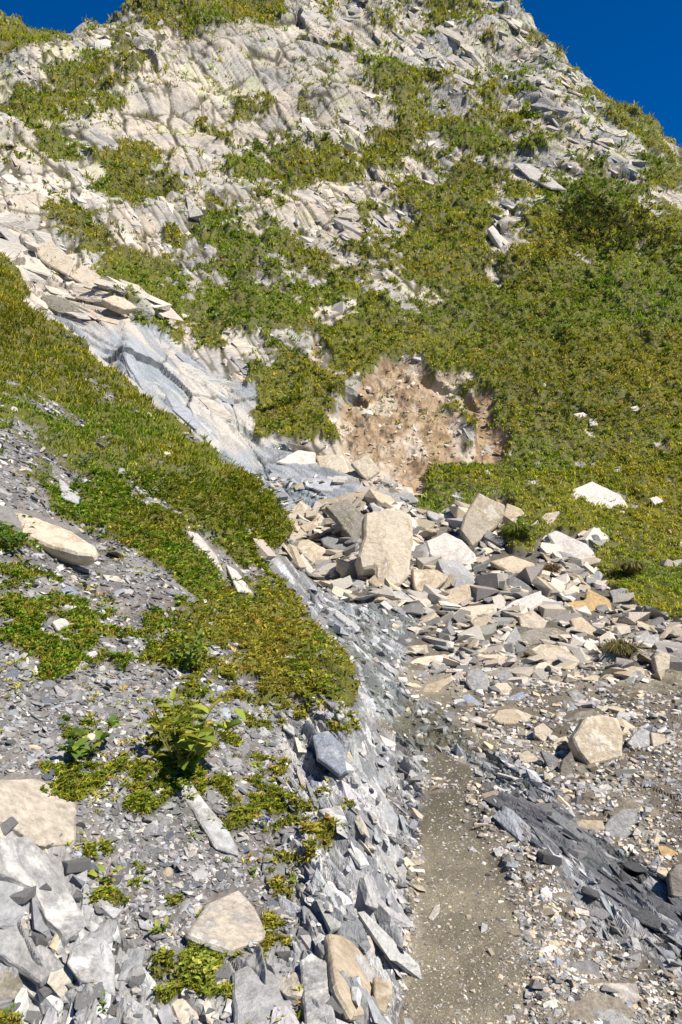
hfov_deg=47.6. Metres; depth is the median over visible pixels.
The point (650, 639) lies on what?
boulder
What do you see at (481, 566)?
heap stone
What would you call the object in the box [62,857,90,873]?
ledge stone
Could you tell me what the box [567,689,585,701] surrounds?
rock slab
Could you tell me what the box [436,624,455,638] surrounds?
heap stone
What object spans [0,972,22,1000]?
rock slab
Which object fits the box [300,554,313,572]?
rock slab
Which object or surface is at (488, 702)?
gravel stone
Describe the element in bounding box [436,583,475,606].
rock slab
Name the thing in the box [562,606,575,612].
heap stone
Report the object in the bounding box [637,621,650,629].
rock slab
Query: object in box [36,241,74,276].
outcrop block
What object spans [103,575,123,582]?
rock slab
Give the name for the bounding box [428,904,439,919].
rock slab
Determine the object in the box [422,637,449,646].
heap stone
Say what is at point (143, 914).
slate flake
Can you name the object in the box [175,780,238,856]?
rock slab
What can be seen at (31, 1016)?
ledge stone
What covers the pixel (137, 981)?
ledge stone
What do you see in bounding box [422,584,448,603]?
heap stone
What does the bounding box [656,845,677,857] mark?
rock slab
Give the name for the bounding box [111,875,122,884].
slate flake
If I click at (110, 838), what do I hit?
slate flake
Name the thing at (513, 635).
heap stone
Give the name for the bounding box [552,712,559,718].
gravel stone
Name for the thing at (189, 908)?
scree
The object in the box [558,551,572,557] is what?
heap stone
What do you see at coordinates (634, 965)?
gravel stone
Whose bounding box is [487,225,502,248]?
outcrop block
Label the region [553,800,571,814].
rib stone
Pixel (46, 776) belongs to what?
slate flake
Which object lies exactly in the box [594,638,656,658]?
grass tussock
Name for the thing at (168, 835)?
slate flake
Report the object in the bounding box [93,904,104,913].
ledge stone
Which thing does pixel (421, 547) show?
heap stone
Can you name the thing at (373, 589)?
heap stone
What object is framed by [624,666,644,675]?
rock slab
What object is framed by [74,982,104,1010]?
ledge stone
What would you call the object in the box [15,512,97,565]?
rock slab
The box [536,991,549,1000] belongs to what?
gravel stone
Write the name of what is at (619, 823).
boulder
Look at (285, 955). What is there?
ledge stone
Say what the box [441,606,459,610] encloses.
heap stone
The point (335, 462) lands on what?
rock slab
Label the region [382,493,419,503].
rock slab
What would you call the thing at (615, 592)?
rock slab
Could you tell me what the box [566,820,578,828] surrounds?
rib stone
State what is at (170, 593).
slate flake
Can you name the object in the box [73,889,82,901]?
ledge stone
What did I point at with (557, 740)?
rock slab
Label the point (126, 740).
sprouts
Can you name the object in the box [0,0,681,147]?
sky
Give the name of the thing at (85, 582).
slate flake
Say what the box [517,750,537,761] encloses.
boulder
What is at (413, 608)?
heap stone
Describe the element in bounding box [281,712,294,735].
rock slab
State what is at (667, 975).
gravel stone
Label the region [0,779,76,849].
rock slab
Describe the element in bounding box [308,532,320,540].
heap stone
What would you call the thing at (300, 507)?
rock slab
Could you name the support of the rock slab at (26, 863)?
on the bank ledges at (50, 1006)
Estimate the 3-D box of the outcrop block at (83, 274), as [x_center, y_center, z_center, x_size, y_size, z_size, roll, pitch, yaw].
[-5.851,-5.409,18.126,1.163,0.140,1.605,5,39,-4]
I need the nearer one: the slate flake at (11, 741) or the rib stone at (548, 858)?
the slate flake at (11, 741)
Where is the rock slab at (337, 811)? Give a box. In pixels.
[319,805,347,825]
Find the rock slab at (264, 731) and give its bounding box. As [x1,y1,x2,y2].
[256,722,271,735]
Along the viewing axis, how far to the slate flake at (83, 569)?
4.89 m
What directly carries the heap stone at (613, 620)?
on the ground at (587, 1004)
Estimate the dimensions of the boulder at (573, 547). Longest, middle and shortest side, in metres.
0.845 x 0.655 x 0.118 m
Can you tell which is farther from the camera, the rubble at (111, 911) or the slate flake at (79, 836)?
the slate flake at (79, 836)
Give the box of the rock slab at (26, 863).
[0,837,86,946]
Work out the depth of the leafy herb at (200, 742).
3.26 m
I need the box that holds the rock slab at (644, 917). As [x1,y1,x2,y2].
[625,899,661,930]
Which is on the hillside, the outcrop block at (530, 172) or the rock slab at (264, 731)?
the rock slab at (264, 731)
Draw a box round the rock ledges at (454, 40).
[372,0,672,478]
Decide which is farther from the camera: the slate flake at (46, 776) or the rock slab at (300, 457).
the rock slab at (300, 457)
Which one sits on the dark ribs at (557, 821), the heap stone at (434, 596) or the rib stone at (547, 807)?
the rib stone at (547, 807)
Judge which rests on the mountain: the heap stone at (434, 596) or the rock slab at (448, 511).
the rock slab at (448, 511)
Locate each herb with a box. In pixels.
[0,1002,15,1017]
[56,714,120,768]
[75,452,96,465]
[87,857,122,888]
[98,990,107,1013]
[149,916,170,933]
[151,683,245,777]
[174,952,218,983]
[247,867,256,876]
[277,384,311,404]
[289,872,298,885]
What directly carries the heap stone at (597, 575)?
on the ground at (587, 1004)
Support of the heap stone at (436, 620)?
on the ground at (587, 1004)
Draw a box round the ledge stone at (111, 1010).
[107,1005,117,1015]
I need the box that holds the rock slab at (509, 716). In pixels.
[491,709,537,724]
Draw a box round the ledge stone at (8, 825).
[0,817,18,835]
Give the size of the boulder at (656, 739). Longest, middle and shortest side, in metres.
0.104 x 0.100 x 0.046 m
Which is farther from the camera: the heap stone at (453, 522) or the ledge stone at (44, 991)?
the heap stone at (453, 522)
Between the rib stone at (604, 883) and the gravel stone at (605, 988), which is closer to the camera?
the gravel stone at (605, 988)
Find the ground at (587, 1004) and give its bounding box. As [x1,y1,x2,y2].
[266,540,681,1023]
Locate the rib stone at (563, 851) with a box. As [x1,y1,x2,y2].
[558,846,569,857]
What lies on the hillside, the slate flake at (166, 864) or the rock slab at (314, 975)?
the rock slab at (314, 975)
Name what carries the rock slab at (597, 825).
on the dark ribs at (557, 821)
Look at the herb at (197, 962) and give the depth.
2.32 m
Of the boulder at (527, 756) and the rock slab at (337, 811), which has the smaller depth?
the rock slab at (337, 811)
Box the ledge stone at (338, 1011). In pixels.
[326,995,342,1019]
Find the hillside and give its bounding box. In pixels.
[0,252,408,1023]
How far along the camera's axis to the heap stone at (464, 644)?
7.98 m
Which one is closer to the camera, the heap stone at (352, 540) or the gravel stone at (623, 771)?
the gravel stone at (623, 771)
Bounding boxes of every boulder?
[185,891,265,956]
[232,966,294,1023]
[297,539,331,562]
[324,934,373,1021]
[325,499,362,537]
[355,509,413,586]
[372,977,391,1015]
[411,569,447,591]
[425,533,475,564]
[459,493,504,545]
[466,668,489,689]
[470,616,490,626]
[495,683,511,693]
[502,504,525,524]
[516,610,546,628]
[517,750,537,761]
[533,723,552,740]
[540,751,557,768]
[547,531,595,558]
[559,751,574,775]
[568,715,622,764]
[569,589,610,611]
[572,482,627,512]
[595,982,639,1004]
[603,809,637,837]
[626,728,649,748]
[633,635,658,643]
[650,732,665,746]
[651,652,669,672]
[666,863,681,897]
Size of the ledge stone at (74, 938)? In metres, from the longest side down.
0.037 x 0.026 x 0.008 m
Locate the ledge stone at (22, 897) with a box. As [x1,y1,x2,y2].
[9,886,35,904]
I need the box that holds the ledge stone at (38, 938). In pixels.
[29,929,48,945]
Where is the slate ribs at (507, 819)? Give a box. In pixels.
[307,582,681,979]
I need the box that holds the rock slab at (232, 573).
[226,565,252,593]
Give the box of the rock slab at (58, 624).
[51,618,68,631]
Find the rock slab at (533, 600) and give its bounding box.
[498,591,542,611]
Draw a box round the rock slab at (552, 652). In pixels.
[533,644,578,665]
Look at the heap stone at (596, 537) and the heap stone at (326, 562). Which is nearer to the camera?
the heap stone at (326, 562)
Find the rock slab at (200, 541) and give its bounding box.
[188,531,222,571]
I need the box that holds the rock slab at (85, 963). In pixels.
[67,937,114,996]
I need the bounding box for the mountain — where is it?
[0,0,681,576]
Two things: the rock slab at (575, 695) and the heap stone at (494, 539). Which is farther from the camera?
the heap stone at (494, 539)
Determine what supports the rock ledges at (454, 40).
on the mountain
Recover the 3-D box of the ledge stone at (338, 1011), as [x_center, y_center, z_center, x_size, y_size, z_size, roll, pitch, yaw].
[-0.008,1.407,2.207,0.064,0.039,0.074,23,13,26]
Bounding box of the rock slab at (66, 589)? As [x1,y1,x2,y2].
[60,586,78,595]
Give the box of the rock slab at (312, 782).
[310,780,329,808]
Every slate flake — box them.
[5,669,18,679]
[6,739,15,744]
[41,697,52,706]
[42,622,48,628]
[42,769,55,780]
[56,718,62,723]
[72,567,90,572]
[76,832,83,842]
[78,581,89,584]
[91,863,98,878]
[103,836,118,841]
[107,551,124,556]
[110,803,119,815]
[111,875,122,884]
[125,666,132,671]
[140,911,148,917]
[150,829,162,835]
[159,861,172,866]
[164,590,177,595]
[164,831,173,840]
[169,808,181,814]
[181,882,188,890]
[192,883,201,886]
[206,791,220,804]
[211,808,228,816]
[215,870,225,880]
[242,847,249,852]
[254,835,261,839]
[265,742,276,745]
[266,898,278,906]
[274,775,290,786]
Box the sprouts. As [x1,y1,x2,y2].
[0,477,347,1023]
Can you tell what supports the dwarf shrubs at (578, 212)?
on the mountain
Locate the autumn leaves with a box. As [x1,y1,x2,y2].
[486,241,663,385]
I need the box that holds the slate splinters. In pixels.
[282,645,407,1023]
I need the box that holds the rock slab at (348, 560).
[329,557,356,576]
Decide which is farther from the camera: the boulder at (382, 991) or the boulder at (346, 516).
the boulder at (346, 516)
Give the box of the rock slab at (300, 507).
[287,501,319,519]
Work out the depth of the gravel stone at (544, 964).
2.69 m
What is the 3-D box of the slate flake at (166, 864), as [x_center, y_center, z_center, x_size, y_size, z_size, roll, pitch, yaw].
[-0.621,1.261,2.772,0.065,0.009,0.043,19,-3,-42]
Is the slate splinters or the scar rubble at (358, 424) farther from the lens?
the scar rubble at (358, 424)
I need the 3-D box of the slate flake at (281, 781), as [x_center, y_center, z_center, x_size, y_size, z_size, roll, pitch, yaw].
[-0.273,1.254,3.590,0.097,0.013,0.048,30,-5,24]
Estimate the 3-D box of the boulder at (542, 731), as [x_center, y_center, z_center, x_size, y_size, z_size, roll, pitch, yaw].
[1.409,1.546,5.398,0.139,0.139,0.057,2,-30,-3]
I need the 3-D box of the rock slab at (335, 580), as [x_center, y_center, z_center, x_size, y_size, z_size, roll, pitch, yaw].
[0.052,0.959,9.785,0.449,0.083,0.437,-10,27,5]
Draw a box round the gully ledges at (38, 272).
[0,212,183,324]
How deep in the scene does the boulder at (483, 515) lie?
11.62 m
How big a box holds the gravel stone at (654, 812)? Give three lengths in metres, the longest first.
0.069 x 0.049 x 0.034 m
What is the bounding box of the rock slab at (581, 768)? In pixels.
[575,764,590,773]
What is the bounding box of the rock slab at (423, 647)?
[409,645,428,653]
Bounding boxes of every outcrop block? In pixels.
[23,298,37,309]
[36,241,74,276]
[41,295,89,317]
[69,265,100,284]
[94,39,113,51]
[101,295,136,314]
[300,7,329,27]
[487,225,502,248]
[514,163,566,190]
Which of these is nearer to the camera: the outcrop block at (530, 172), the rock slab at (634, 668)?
the rock slab at (634, 668)
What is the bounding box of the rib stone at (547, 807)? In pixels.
[518,803,552,818]
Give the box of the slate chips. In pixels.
[293,586,681,974]
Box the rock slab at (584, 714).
[571,709,601,718]
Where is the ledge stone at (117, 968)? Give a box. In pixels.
[115,963,119,974]
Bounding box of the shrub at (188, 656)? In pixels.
[164,626,221,671]
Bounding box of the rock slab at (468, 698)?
[461,694,481,705]
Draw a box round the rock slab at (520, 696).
[507,692,524,700]
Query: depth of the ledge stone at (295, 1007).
2.23 m
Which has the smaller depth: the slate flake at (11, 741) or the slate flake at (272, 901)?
the slate flake at (272, 901)
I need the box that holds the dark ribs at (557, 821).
[483,784,681,937]
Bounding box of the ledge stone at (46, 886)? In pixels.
[39,883,51,890]
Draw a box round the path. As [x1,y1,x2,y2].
[380,671,681,1023]
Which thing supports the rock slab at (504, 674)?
on the ground at (587, 1004)
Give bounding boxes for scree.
[0,302,308,960]
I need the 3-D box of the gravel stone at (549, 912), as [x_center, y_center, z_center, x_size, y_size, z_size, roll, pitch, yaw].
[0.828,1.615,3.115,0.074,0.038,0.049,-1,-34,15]
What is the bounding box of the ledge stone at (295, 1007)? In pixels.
[291,1000,299,1010]
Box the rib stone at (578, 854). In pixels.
[568,848,587,859]
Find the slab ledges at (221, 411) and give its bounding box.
[45,312,340,493]
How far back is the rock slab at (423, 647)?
7.77 m
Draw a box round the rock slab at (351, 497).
[335,490,366,501]
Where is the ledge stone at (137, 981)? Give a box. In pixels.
[128,973,145,986]
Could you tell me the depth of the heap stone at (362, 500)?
12.52 m
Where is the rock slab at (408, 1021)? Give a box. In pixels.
[391,1018,412,1023]
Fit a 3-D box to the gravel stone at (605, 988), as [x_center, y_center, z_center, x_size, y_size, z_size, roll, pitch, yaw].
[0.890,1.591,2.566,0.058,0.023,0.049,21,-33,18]
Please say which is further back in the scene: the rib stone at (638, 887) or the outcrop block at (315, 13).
the outcrop block at (315, 13)
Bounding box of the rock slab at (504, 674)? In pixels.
[492,670,518,678]
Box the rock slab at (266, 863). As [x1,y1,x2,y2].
[262,852,287,884]
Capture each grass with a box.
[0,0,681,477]
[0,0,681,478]
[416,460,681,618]
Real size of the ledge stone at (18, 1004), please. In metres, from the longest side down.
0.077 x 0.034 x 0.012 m
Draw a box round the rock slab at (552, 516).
[532,511,559,524]
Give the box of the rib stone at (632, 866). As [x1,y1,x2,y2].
[622,861,644,872]
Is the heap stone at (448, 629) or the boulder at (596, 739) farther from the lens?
the heap stone at (448, 629)
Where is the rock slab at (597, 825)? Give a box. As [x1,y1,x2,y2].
[577,819,604,831]
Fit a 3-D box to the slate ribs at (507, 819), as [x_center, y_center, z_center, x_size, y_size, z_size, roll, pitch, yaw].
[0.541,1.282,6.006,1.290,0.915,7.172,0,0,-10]
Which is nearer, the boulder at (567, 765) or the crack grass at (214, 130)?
the boulder at (567, 765)
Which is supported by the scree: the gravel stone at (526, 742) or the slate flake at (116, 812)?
the slate flake at (116, 812)
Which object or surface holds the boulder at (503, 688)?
on the ground at (587, 1004)
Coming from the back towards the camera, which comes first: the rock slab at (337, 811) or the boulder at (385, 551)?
the boulder at (385, 551)
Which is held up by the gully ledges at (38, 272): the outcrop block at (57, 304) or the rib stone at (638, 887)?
the outcrop block at (57, 304)
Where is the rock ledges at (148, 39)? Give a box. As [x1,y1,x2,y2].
[0,0,397,477]
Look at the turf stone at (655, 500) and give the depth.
13.25 m
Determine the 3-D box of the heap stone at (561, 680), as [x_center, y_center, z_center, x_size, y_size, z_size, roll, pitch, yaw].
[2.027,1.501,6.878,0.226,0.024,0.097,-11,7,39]
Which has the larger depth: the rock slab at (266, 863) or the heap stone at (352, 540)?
the heap stone at (352, 540)
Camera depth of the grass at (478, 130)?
21.39 m
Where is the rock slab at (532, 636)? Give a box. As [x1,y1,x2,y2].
[520,628,568,644]
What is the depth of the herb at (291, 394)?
15.71 m
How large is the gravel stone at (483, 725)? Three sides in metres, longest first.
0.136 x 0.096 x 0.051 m
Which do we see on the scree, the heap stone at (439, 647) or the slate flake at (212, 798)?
the slate flake at (212, 798)
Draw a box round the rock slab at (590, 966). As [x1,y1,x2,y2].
[570,960,598,978]
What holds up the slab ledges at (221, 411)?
on the mountain
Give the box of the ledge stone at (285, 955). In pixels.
[275,951,290,960]
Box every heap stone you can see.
[279,548,289,554]
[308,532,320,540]
[315,559,331,568]
[331,529,341,533]
[331,555,344,558]
[336,559,357,577]
[344,536,361,544]
[351,580,368,588]
[353,497,366,510]
[357,593,378,599]
[364,489,394,506]
[369,575,382,586]
[370,588,392,600]
[403,576,411,587]
[403,603,425,614]
[412,544,428,556]
[417,509,426,513]
[417,629,429,634]
[418,528,438,538]
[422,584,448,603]
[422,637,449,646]
[424,617,440,625]
[426,511,438,520]
[429,664,446,673]
[432,645,458,650]
[435,559,475,587]
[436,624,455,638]
[441,574,454,588]
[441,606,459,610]
[445,518,462,527]
[455,665,468,672]
[456,622,470,628]
[457,642,468,645]
[468,639,478,647]
[471,656,478,663]
[473,559,489,572]
[482,530,505,547]
[483,596,493,603]
[497,623,515,628]
[505,626,521,646]
[506,577,531,591]
[516,641,526,655]
[532,576,552,596]
[539,552,550,561]
[550,634,566,638]
[550,669,561,675]
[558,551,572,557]
[558,678,580,682]
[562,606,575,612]
[563,590,577,595]
[578,581,590,591]
[578,664,591,669]
[591,534,601,541]
[591,571,602,579]
[605,660,623,668]
[611,618,643,624]
[620,604,637,608]
[634,671,643,682]
[650,617,664,624]
[667,622,680,626]
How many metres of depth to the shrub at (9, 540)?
4.45 m
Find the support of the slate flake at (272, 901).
on the hillside
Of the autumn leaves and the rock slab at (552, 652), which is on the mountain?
the autumn leaves
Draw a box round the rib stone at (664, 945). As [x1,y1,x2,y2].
[651,943,667,949]
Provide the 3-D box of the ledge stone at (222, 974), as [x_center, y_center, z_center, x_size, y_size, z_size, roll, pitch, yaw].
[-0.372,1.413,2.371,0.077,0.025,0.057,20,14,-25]
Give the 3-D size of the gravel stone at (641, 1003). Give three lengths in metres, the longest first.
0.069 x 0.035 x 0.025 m
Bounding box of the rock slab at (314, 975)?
[300,954,335,1023]
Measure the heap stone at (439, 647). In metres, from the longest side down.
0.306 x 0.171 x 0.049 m
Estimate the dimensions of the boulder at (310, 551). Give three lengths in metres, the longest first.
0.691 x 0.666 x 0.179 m
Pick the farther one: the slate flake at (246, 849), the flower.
the flower
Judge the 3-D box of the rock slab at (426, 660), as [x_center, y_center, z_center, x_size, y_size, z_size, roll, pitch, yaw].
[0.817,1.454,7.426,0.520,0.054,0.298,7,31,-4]
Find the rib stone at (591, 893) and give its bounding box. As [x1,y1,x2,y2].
[582,886,600,901]
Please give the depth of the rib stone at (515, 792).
4.24 m
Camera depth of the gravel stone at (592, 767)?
4.77 m
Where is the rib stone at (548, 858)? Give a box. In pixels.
[537,851,561,866]
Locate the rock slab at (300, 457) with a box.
[276,450,315,464]
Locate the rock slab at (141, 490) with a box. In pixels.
[134,485,153,501]
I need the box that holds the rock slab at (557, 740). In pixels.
[551,736,567,746]
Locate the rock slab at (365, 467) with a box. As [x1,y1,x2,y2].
[351,455,379,479]
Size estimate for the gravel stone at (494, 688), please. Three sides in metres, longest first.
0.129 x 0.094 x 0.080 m
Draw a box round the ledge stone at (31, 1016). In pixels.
[24,1010,43,1023]
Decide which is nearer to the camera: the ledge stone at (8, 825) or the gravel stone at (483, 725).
the ledge stone at (8, 825)
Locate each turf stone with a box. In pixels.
[573,412,587,418]
[588,418,597,426]
[650,496,662,505]
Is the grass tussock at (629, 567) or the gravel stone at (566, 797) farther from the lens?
the grass tussock at (629, 567)
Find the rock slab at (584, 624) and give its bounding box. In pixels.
[569,617,600,636]
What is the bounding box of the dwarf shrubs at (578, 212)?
[551,189,681,259]
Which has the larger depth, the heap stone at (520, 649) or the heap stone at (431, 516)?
the heap stone at (431, 516)
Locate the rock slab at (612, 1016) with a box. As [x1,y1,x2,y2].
[592,1009,633,1023]
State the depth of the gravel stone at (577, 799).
4.29 m
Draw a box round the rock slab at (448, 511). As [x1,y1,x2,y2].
[438,504,455,514]
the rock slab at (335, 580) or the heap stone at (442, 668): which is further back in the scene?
the rock slab at (335, 580)
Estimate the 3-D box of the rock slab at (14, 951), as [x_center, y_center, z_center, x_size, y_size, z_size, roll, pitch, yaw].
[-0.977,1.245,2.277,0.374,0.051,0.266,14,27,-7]
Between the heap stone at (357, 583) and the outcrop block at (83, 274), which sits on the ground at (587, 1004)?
the heap stone at (357, 583)
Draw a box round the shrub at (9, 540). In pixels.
[0,515,35,550]
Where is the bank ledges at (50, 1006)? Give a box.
[0,765,421,1023]
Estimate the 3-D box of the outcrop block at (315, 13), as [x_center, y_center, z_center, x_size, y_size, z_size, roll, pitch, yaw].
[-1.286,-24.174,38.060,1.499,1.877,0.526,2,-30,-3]
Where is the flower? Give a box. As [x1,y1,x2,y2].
[256,817,270,830]
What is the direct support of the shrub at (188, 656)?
on the hillside
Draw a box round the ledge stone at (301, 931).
[296,927,309,936]
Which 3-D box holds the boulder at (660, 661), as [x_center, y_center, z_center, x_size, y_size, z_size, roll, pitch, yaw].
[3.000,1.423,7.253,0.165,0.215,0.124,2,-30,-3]
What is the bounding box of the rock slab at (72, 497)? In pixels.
[58,479,79,504]
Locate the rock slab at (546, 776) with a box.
[543,770,551,780]
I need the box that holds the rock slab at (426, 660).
[410,654,448,664]
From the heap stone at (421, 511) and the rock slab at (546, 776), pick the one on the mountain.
the heap stone at (421, 511)
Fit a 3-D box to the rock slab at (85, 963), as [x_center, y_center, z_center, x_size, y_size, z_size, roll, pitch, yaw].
[-0.714,1.316,2.249,0.167,0.028,0.178,21,10,-4]
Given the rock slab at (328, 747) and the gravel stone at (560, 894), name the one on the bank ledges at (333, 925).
the rock slab at (328, 747)
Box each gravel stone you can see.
[416,872,426,876]
[429,785,440,790]
[454,702,463,707]
[475,723,488,727]
[482,790,498,798]
[484,699,491,705]
[487,685,500,693]
[502,854,514,864]
[511,739,529,744]
[522,936,531,942]
[529,979,549,988]
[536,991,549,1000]
[540,962,550,966]
[541,908,555,917]
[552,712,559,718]
[554,892,569,898]
[557,740,568,747]
[563,794,569,801]
[571,795,582,804]
[571,994,580,1000]
[587,763,599,771]
[600,984,619,992]
[615,768,636,776]
[622,960,639,969]
[636,826,650,834]
[637,998,647,1009]
[639,772,653,778]
[646,808,660,816]
[663,972,675,978]
[670,784,681,789]
[671,699,680,703]
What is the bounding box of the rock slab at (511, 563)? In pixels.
[490,556,534,574]
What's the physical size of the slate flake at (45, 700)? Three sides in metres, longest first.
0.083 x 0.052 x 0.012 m
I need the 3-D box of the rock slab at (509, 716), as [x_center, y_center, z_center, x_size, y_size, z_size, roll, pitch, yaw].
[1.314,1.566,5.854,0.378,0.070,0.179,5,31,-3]
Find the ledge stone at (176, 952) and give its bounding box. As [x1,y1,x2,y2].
[170,945,179,963]
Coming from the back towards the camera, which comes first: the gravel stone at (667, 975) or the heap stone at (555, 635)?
the heap stone at (555, 635)
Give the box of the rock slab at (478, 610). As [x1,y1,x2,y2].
[454,604,496,616]
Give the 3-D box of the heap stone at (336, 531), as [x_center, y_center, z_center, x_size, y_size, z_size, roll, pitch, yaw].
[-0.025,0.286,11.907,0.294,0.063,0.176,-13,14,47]
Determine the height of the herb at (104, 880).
0.096 m
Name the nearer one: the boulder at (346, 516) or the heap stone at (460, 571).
the heap stone at (460, 571)
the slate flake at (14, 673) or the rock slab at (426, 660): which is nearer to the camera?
the slate flake at (14, 673)
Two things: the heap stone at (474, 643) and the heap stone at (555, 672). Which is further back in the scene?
the heap stone at (474, 643)
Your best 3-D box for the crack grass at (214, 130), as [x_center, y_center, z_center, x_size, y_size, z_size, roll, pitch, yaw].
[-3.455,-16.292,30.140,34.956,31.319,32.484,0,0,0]
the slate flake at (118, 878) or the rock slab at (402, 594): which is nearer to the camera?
the slate flake at (118, 878)
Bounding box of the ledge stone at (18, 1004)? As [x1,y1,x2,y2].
[10,1002,20,1011]
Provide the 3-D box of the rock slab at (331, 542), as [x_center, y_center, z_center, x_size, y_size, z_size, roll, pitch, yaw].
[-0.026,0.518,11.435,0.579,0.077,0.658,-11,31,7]
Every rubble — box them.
[0,0,675,484]
[0,847,350,1023]
[316,343,509,485]
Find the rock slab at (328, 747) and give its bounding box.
[312,731,346,776]
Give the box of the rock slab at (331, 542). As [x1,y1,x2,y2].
[321,535,349,549]
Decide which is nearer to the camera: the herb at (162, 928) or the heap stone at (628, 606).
the herb at (162, 928)
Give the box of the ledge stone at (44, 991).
[38,985,53,997]
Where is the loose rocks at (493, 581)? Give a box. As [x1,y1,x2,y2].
[251,478,681,684]
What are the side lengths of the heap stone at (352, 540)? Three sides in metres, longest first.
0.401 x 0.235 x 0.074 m
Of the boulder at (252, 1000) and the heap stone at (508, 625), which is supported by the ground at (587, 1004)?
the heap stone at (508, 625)
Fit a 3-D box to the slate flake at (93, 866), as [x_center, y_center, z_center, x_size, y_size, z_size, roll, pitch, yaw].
[-0.827,1.201,2.572,0.041,0.010,0.074,-1,29,-15]
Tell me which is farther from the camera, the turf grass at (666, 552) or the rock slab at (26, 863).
the turf grass at (666, 552)
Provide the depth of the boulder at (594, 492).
13.43 m
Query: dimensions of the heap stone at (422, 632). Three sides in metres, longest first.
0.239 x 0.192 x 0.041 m
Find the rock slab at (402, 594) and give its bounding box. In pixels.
[393,590,412,599]
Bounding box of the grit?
[381,671,681,1023]
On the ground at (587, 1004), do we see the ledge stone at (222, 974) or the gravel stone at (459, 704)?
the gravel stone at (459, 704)
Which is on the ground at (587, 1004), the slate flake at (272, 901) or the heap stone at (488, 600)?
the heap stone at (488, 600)
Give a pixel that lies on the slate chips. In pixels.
(604, 915)
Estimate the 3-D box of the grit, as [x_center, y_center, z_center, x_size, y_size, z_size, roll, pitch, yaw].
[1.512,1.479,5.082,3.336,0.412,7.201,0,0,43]
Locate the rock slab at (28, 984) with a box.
[20,975,63,1014]
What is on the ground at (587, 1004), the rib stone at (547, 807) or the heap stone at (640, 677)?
the heap stone at (640, 677)
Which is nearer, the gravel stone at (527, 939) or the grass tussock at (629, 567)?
the gravel stone at (527, 939)
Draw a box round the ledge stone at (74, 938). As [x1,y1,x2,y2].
[70,934,78,940]
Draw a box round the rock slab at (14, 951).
[0,926,64,986]
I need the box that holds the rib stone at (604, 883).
[598,877,612,890]
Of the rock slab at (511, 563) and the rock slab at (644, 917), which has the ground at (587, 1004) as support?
the rock slab at (511, 563)
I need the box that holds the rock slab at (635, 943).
[630,937,641,949]
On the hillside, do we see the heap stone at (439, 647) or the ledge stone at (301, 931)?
the ledge stone at (301, 931)
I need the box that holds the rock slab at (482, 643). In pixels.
[478,640,493,645]
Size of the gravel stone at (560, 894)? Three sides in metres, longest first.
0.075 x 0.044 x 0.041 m
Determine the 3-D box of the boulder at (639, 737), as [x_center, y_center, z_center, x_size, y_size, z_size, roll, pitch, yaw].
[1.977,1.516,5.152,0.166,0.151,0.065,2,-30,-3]
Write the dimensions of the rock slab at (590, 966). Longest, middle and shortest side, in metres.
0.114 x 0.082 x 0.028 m
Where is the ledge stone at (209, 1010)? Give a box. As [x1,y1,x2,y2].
[202,1008,214,1014]
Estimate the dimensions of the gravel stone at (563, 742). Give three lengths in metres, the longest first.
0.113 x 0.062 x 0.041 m
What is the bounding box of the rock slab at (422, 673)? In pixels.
[411,670,426,675]
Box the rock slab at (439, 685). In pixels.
[422,677,452,692]
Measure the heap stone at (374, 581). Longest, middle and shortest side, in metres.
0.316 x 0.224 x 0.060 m
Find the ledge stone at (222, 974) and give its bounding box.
[212,963,230,982]
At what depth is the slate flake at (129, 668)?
3.85 m
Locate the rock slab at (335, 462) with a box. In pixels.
[315,455,350,473]
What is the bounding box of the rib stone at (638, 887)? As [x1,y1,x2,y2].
[629,880,643,893]
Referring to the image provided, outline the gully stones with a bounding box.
[252,473,423,513]
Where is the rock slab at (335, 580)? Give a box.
[330,577,355,588]
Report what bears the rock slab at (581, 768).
on the ground at (587, 1004)
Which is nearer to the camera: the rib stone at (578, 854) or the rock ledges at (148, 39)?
the rib stone at (578, 854)
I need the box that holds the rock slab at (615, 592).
[609,588,628,599]
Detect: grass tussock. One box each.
[496,523,540,540]
[533,563,564,571]
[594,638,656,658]
[610,560,652,574]
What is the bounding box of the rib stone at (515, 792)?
[511,787,519,796]
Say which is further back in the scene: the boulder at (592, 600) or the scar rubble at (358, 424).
the scar rubble at (358, 424)
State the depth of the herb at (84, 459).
7.14 m
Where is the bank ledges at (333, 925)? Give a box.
[277,651,408,1023]
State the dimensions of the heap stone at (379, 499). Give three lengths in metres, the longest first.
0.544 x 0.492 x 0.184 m
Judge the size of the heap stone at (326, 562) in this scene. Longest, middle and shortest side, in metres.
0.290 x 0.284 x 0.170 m
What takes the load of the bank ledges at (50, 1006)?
on the hillside

